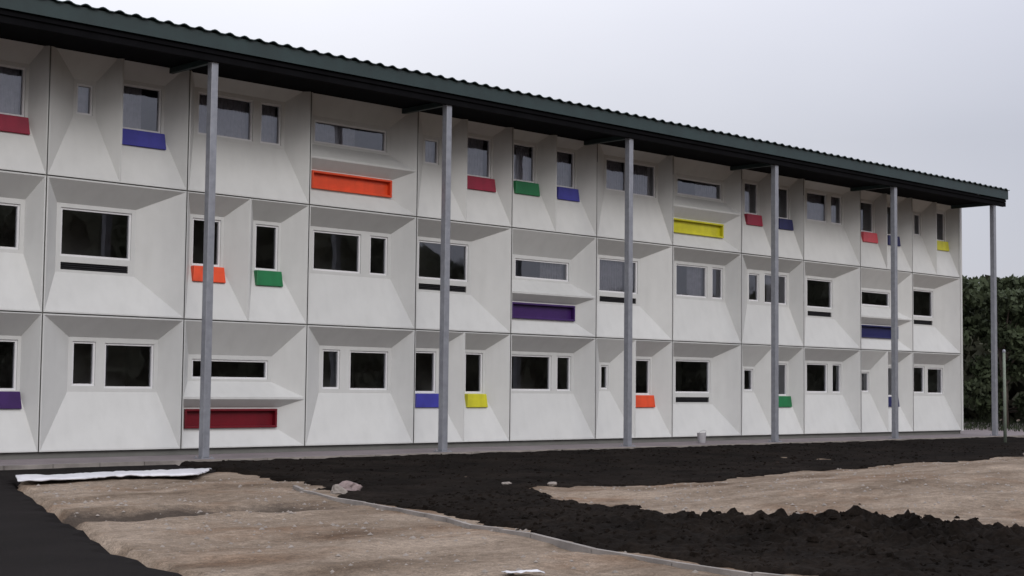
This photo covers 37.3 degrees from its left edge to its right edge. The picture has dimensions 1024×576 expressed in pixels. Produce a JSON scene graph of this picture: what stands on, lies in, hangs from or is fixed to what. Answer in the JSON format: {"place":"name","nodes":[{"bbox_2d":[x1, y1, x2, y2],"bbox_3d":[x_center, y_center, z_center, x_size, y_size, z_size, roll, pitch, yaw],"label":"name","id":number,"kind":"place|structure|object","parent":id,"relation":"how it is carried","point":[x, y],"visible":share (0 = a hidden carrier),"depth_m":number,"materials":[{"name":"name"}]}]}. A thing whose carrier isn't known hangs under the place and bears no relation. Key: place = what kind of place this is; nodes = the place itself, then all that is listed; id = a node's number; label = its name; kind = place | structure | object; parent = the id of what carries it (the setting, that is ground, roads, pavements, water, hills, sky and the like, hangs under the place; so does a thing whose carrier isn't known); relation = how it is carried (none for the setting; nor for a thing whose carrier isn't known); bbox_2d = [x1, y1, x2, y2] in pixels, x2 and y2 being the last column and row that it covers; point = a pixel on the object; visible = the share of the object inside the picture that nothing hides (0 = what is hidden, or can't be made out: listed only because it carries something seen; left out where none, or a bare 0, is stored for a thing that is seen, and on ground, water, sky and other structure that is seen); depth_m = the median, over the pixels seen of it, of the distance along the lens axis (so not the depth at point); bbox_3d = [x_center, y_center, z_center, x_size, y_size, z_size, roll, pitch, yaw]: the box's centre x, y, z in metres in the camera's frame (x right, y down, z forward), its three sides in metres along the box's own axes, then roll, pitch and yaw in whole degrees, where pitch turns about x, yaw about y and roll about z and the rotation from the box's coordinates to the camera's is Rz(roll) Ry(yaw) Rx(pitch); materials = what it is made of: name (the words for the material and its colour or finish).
{"place":"outdoors","nodes":[
{"label":"outdoors","id":0,"kind":"place"},
{"bbox_2d":[0,464,215,575],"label":"road","id":1,"kind":"structure","parent":0,"point":[36,539],"depth_m":15.60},
{"bbox_2d":[0,422,1023,469],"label":"pavement","id":2,"kind":"structure","parent":0,"point":[23,464],"depth_m":36.57,"materials":[{"name":"concrete"}]},
{"bbox_2d":[697,430,705,442],"bbox_3d":[5.623,4.403,45.020,0.279,0.382,0.279,1,-4,1],"label":"bucket","id":3,"kind":"object","parent":2,"relation":"on","point":[701,437],"visible":1,"depth_m":44.91,"materials":[{"name":"white plastic"}]},
{"bbox_2d":[17,419,1023,575],"bbox_3d":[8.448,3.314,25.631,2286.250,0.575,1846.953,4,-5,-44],"label":"ground","id":4,"kind":"structure","parent":0,"point":[210,558],"depth_m":19.70,"materials":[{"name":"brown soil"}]},
{"bbox_2d":[16,468,211,481],"bbox_3d":[-6.828,3.242,26.568,4.513,0.096,1.478,4,-5,-44],"label":"plastic sheet","id":5,"kind":"object","parent":4,"relation":"on","point":[91,475],"visible":1,"depth_m":26.24,"materials":[{"name":"white plastic"}]},
{"bbox_2d":[0,0,1009,459],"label":"apartment building","id":6,"kind":"structure","parent":4,"relation":"on","point":[216,242],"depth_m":38.95,"materials":[{"name":"white concrete"}]},
{"bbox_2d":[0,339,16,389],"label":"window","id":7,"kind":"structure","parent":6,"relation":"in","point":[1,340],"depth_m":31.76,"materials":[{"name":"white plastic"}]},
{"bbox_2d":[0,203,19,249],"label":"window","id":8,"kind":"structure","parent":6,"relation":"in","point":[17,206],"depth_m":31.92,"materials":[{"name":"white plastic"}]},
{"bbox_2d":[0,64,25,116],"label":"window","id":9,"kind":"structure","parent":6,"relation":"in","point":[11,81],"depth_m":32.13,"materials":[{"name":"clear glass"}]},
{"bbox_2d":[71,341,94,385],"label":"window","id":10,"kind":"structure","parent":6,"relation":"in","point":[83,342],"depth_m":32.99,"materials":[{"name":"white plastic"}]},
{"bbox_2d":[76,83,92,115],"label":"window","id":11,"kind":"structure","parent":6,"relation":"in","point":[82,102],"depth_m":33.25,"materials":[{"name":"grey glass"}]},
{"bbox_2d":[60,207,130,260],"bbox_3d":[-9.122,-1.171,33.208,1.700,1.050,0.080,4,-5,-44],"label":"window","id":12,"kind":"structure","parent":6,"relation":"in","point":[127,258],"depth_m":33.38,"materials":[{"name":"white plastic"}]},
{"bbox_2d":[104,343,153,388],"bbox_3d":[-8.514,1.730,33.639,1.220,0.990,0.080,4,-5,-44],"label":"window","id":13,"kind":"structure","parent":6,"relation":"in","point":[119,344],"depth_m":33.82,"materials":[{"name":"white plastic"}]},
{"bbox_2d":[123,83,160,132],"bbox_3d":[-8.443,-4.026,34.113,1.130,1.220,0.205,4,-5,-44],"label":"window","id":14,"kind":"structure","parent":6,"relation":"in","point":[132,95],"depth_m":34.17,"materials":[{"name":"grey glass"}]},
{"bbox_2d":[192,218,220,266],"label":"window","id":15,"kind":"structure","parent":6,"relation":"in","point":[198,219],"depth_m":35.36,"materials":[{"name":"white plastic"}]},
{"bbox_2d":[198,92,252,141],"bbox_3d":[-6.803,-4.009,35.707,1.520,1.190,0.205,4,-5,-44],"label":"window","id":16,"kind":"structure","parent":6,"relation":"in","point":[232,113],"depth_m":35.93,"materials":[{"name":"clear glass"}]},
{"bbox_2d":[192,359,266,378],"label":"window","id":17,"kind":"structure","parent":6,"relation":"in","point":[265,362],"depth_m":35.60,"materials":[{"name":"white plastic"}]},
{"bbox_2d":[255,224,277,270],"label":"window","id":18,"kind":"structure","parent":6,"relation":"in","point":[260,225],"depth_m":36.48,"materials":[{"name":"white plastic"}]},
{"bbox_2d":[260,102,280,145],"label":"window","id":19,"kind":"structure","parent":6,"relation":"in","point":[268,111],"depth_m":36.71,"materials":[{"name":"grey glass"}]},
{"bbox_2d":[322,349,338,388],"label":"window","id":20,"kind":"structure","parent":6,"relation":"in","point":[337,351],"depth_m":37.64,"materials":[{"name":"white plastic"}]},
{"bbox_2d":[313,230,359,273],"bbox_3d":[-4.391,-0.891,37.793,1.490,0.990,0.080,4,-5,-44],"label":"window","id":21,"kind":"structure","parent":6,"relation":"in","point":[327,232],"depth_m":37.97,"materials":[{"name":"white plastic"}]},
{"bbox_2d":[314,120,385,152],"bbox_3d":[-4.134,-3.807,38.290,2.300,0.760,0.205,4,-5,-44],"label":"window","id":22,"kind":"structure","parent":6,"relation":"in","point":[331,133],"depth_m":38.16,"materials":[{"name":"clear glass"}]},
{"bbox_2d":[349,351,386,389],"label":"window","id":23,"kind":"structure","parent":6,"relation":"in","point":[385,353],"depth_m":38.55,"materials":[{"name":"white plastic"}]},
{"bbox_2d":[370,236,386,275],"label":"window","id":24,"kind":"structure","parent":6,"relation":"in","point":[385,238],"depth_m":38.86,"materials":[{"name":"white plastic"}]},
{"bbox_2d":[415,351,434,392],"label":"window","id":25,"kind":"structure","parent":6,"relation":"in","point":[433,353],"depth_m":39.85,"materials":[{"name":"white plastic"}]},
{"bbox_2d":[425,138,437,164],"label":"window","id":26,"kind":"structure","parent":6,"relation":"in","point":[429,143],"depth_m":40.26,"materials":[{"name":"grey glass"}]},
{"bbox_2d":[418,240,467,281],"bbox_3d":[-1.855,-0.708,40.248,1.760,1.000,0.080,4,-5,-44],"label":"window","id":27,"kind":"structure","parent":6,"relation":"in","point":[465,246],"depth_m":40.68,"materials":[{"name":"white plastic"}]},
{"bbox_2d":[465,353,481,392],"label":"window","id":28,"kind":"structure","parent":6,"relation":"in","point":[480,354],"depth_m":41.00,"materials":[{"name":"white plastic"}]},
{"bbox_2d":[467,136,490,177],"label":"window","id":29,"kind":"structure","parent":6,"relation":"in","point":[475,144],"depth_m":41.48,"materials":[{"name":"grey glass"}]},
{"bbox_2d":[513,143,534,182],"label":"window","id":30,"kind":"structure","parent":6,"relation":"in","point":[521,157],"depth_m":42.70,"materials":[{"name":"grey glass"}]},
{"bbox_2d":[511,354,550,390],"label":"window","id":31,"kind":"structure","parent":6,"relation":"in","point":[549,357],"depth_m":42.73,"materials":[{"name":"white plastic"}]},
{"bbox_2d":[515,258,567,281],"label":"window","id":32,"kind":"structure","parent":6,"relation":"in","point":[549,270],"depth_m":43.27,"materials":[{"name":"grey glass"}]},
{"bbox_2d":[557,356,569,390],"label":"window","id":33,"kind":"structure","parent":6,"relation":"in","point":[568,357],"depth_m":43.42,"materials":[{"name":"white plastic"}]},
{"bbox_2d":[557,150,573,188],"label":"window","id":34,"kind":"structure","parent":6,"relation":"in","point":[562,156],"depth_m":43.85,"materials":[{"name":"grey glass"}]},
{"bbox_2d":[601,365,607,388],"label":"window","id":35,"kind":"structure","parent":6,"relation":"in","point":[606,366],"depth_m":44.53,"materials":[{"name":"white plastic"}]},
{"bbox_2d":[606,158,624,191],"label":"window","id":36,"kind":"structure","parent":6,"relation":"in","point":[613,167],"depth_m":45.38,"materials":[{"name":"grey glass"}]},
{"bbox_2d":[596,255,636,294],"bbox_3d":[3.072,-0.343,45.107,1.700,1.190,0.205,4,-5,-44],"label":"window","id":37,"kind":"structure","parent":6,"relation":"in","point":[610,270],"depth_m":45.09,"materials":[{"name":"grey glass"}]},
{"bbox_2d":[636,359,649,394],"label":"window","id":38,"kind":"structure","parent":6,"relation":"in","point":[648,360],"depth_m":45.82,"materials":[{"name":"white plastic"}]},
{"bbox_2d":[633,163,654,197],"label":"window","id":39,"kind":"structure","parent":6,"relation":"in","point":[641,172],"depth_m":46.27,"materials":[{"name":"grey glass"}]},
{"bbox_2d":[676,264,706,297],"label":"window","id":40,"kind":"structure","parent":6,"relation":"in","point":[693,272],"depth_m":47.81,"materials":[{"name":"grey glass"}]},
{"bbox_2d":[675,360,709,392],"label":"window","id":41,"kind":"structure","parent":6,"relation":"in","point":[708,362],"depth_m":47.45,"materials":[{"name":"white plastic"}]},
{"bbox_2d":[677,177,720,199],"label":"window","id":42,"kind":"structure","parent":6,"relation":"in","point":[703,189],"depth_m":48.35,"materials":[{"name":"grey glass"}]},
{"bbox_2d":[712,267,721,298],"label":"window","id":43,"kind":"structure","parent":6,"relation":"in","point":[720,269],"depth_m":48.46,"materials":[{"name":"white plastic"}]},
{"bbox_2d":[741,369,751,390],"bbox_3d":[7.624,2.979,49.263,0.480,0.700,0.080,4,-5,-44],"label":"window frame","id":44,"kind":"structure","parent":6,"relation":"in","point":[750,389],"depth_m":49.33,"materials":[{"name":"white plastic"}]},
{"bbox_2d":[741,179,756,216],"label":"window","id":45,"kind":"structure","parent":6,"relation":"in","point":[747,185],"depth_m":49.90,"materials":[{"name":"grey glass"}]},
{"bbox_2d":[749,273,757,300],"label":"window","id":46,"kind":"structure","parent":6,"relation":"in","point":[756,275],"depth_m":49.80,"materials":[{"name":"white glass"}]},
{"bbox_2d":[765,274,785,304],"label":"window","id":47,"kind":"structure","parent":6,"relation":"in","point":[768,276],"depth_m":50.57,"materials":[{"name":"white glass"}]},
{"bbox_2d":[779,363,785,394],"bbox_3d":[8.869,3.041,50.470,0.750,1.060,0.080,4,-5,-44],"label":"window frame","id":48,"kind":"structure","parent":6,"relation":"in","point":[779,363],"depth_m":50.68,"materials":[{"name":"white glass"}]},
{"bbox_2d":[778,187,787,218],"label":"window","id":49,"kind":"structure","parent":6,"relation":"in","point":[786,190],"depth_m":51.15,"materials":[{"name":"white glass"}]},
{"bbox_2d":[807,191,825,221],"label":"window","id":50,"kind":"structure","parent":6,"relation":"in","point":[813,199],"depth_m":52.56,"materials":[{"name":"grey glass"}]},
{"bbox_2d":[807,363,826,392],"bbox_3d":[10.391,3.079,51.948,1.230,0.990,0.080,4,-5,-44],"label":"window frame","id":51,"kind":"structure","parent":6,"relation":"in","point":[825,365],"depth_m":52.31,"materials":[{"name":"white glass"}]},
{"bbox_2d":[807,278,831,308],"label":"window","id":52,"kind":"structure","parent":6,"relation":"in","point":[830,282],"depth_m":52.71,"materials":[{"name":"white glass"}]},
{"bbox_2d":[831,195,840,224],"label":"window","id":53,"kind":"structure","parent":6,"relation":"in","point":[833,198],"depth_m":53.34,"materials":[{"name":"grey glass"}]},
{"bbox_2d":[833,364,839,392],"bbox_3d":[11.234,3.141,52.764,0.520,0.990,0.080,4,-5,-44],"label":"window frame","id":54,"kind":"structure","parent":6,"relation":"in","point":[838,365],"depth_m":52.89,"materials":[{"name":"white plastic"}]},
{"bbox_2d":[862,372,867,391],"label":"window","id":55,"kind":"structure","parent":6,"relation":"in","point":[862,372],"depth_m":54.12,"materials":[{"name":"white plastic"}]},
{"bbox_2d":[861,201,872,232],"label":"window","id":56,"kind":"structure","parent":6,"relation":"in","point":[871,204],"depth_m":54.73,"materials":[{"name":"white plastic"}]},
{"bbox_2d":[862,291,888,306],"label":"window","id":57,"kind":"structure","parent":6,"relation":"in","point":[862,291],"depth_m":54.93,"materials":[{"name":"white plastic"}]},
{"bbox_2d":[914,214,919,235],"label":"window","id":58,"kind":"structure","parent":6,"relation":"in","point":[918,216],"depth_m":56.98,"materials":[{"name":"white plastic"}]},
{"bbox_2d":[914,366,923,392],"bbox_3d":[15.060,3.409,56.470,0.850,0.980,0.080,4,-5,-44],"label":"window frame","id":59,"kind":"structure","parent":6,"relation":"in","point":[922,368],"depth_m":56.73,"materials":[{"name":"white plastic"}]},
{"bbox_2d":[913,289,932,317],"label":"window","id":60,"kind":"structure","parent":6,"relation":"in","point":[931,315],"depth_m":57.33,"materials":[{"name":"white plastic"}]},
{"bbox_2d":[928,368,941,393],"bbox_3d":[15.921,3.508,57.302,1.090,0.970,0.080,4,-5,-44],"label":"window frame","id":61,"kind":"structure","parent":6,"relation":"in","point":[928,368],"depth_m":57.62,"materials":[{"name":"white plastic"}]},
{"bbox_2d":[937,212,943,240],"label":"window","id":62,"kind":"structure","parent":6,"relation":"in","point":[942,214],"depth_m":58.17,"materials":[{"name":"white plastic"}]},
{"bbox_2d":[501,569,544,573],"bbox_3d":[0.100,2.510,13.441,0.366,0.042,0.143,1,-4,-13],"label":"paper scrap","id":63,"kind":"object","parent":4,"relation":"on","point":[534,570],"visible":1,"depth_m":13.40,"materials":[{"name":"white paper"}]},
{"bbox_2d":[962,275,990,410],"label":"leafy tree","id":64,"kind":"object","parent":4,"relation":"on","point":[973,315],"visible":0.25,"depth_m":68.31,"materials":[{"name":"green plant"}]},
{"bbox_2d":[963,275,1023,422],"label":"wood","id":65,"kind":"object","parent":4,"relation":"on","point":[1016,388],"visible":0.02,"depth_m":82.10,"materials":[{"name":"green plant"}]},
{"bbox_2d":[963,418,1023,431],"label":"grass","id":66,"kind":"structure","parent":4,"relation":"on","point":[1000,427],"depth_m":68.33,"materials":[{"name":"green plant"}]},
{"bbox_2d":[967,274,1023,422],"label":"leafy tree","id":67,"kind":"object","parent":4,"relation":"on","point":[1012,281],"visible":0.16,"depth_m":74.11,"materials":[{"name":"green plant"}]},
{"bbox_2d":[968,287,1023,427],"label":"leafy tree","id":68,"kind":"object","parent":4,"relation":"on","point":[1010,308],"visible":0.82,"depth_m":67.89,"materials":[{"name":"green plant"}]},
{"bbox_2d":[59,0,1023,278],"label":"sky","id":69,"kind":"structure","parent":0,"point":[934,87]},
{"bbox_2d":[179,436,1023,575],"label":"soil","id":70,"kind":"structure","parent":0,"point":[835,531],"depth_m":21.27,"materials":[{"name":"black soil"}]},
{"bbox_2d":[330,484,346,493],"bbox_3d":[-2.622,3.088,22.975,0.284,0.246,0.293,4,-5,-44],"label":"rubble stone","id":71,"kind":"object","parent":70,"relation":"on","point":[337,489],"visible":0.6,"depth_m":22.89,"materials":[{"name":"beige stone"}]},
{"bbox_2d":[339,480,361,490],"bbox_3d":[-2.542,3.121,23.473,0.532,0.286,0.369,4,-5,-44],"label":"rubble stone","id":72,"kind":"object","parent":70,"relation":"on","point":[349,485],"visible":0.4,"depth_m":23.41,"materials":[{"name":"stone"}]},
{"bbox_2d":[293,485,790,575],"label":"kerb edging","id":73,"kind":"object","parent":70,"relation":"on","point":[568,545],"visible":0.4,"depth_m":16.09,"materials":[{"name":"concrete"}]},
{"bbox_2d":[547,482,556,485],"bbox_3d":[0.656,3.234,25.041,0.196,0.078,0.144,4,-5,-44],"label":"rubble stone","id":74,"kind":"object","parent":70,"relation":"on","point":[551,483],"visible":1,"depth_m":25.00,"materials":[{"name":"beige stone"}]},
{"bbox_2d":[1002,349,1006,442],"bbox_3d":[15.913,3.529,49.043,0.126,3.090,0.106,4,-5,-44],"label":"marker pole","id":75,"kind":"object","parent":70,"relation":"on","point":[1004,404],"visible":0.9,"depth_m":49.01,"materials":[{"name":"metal"}]}
]}

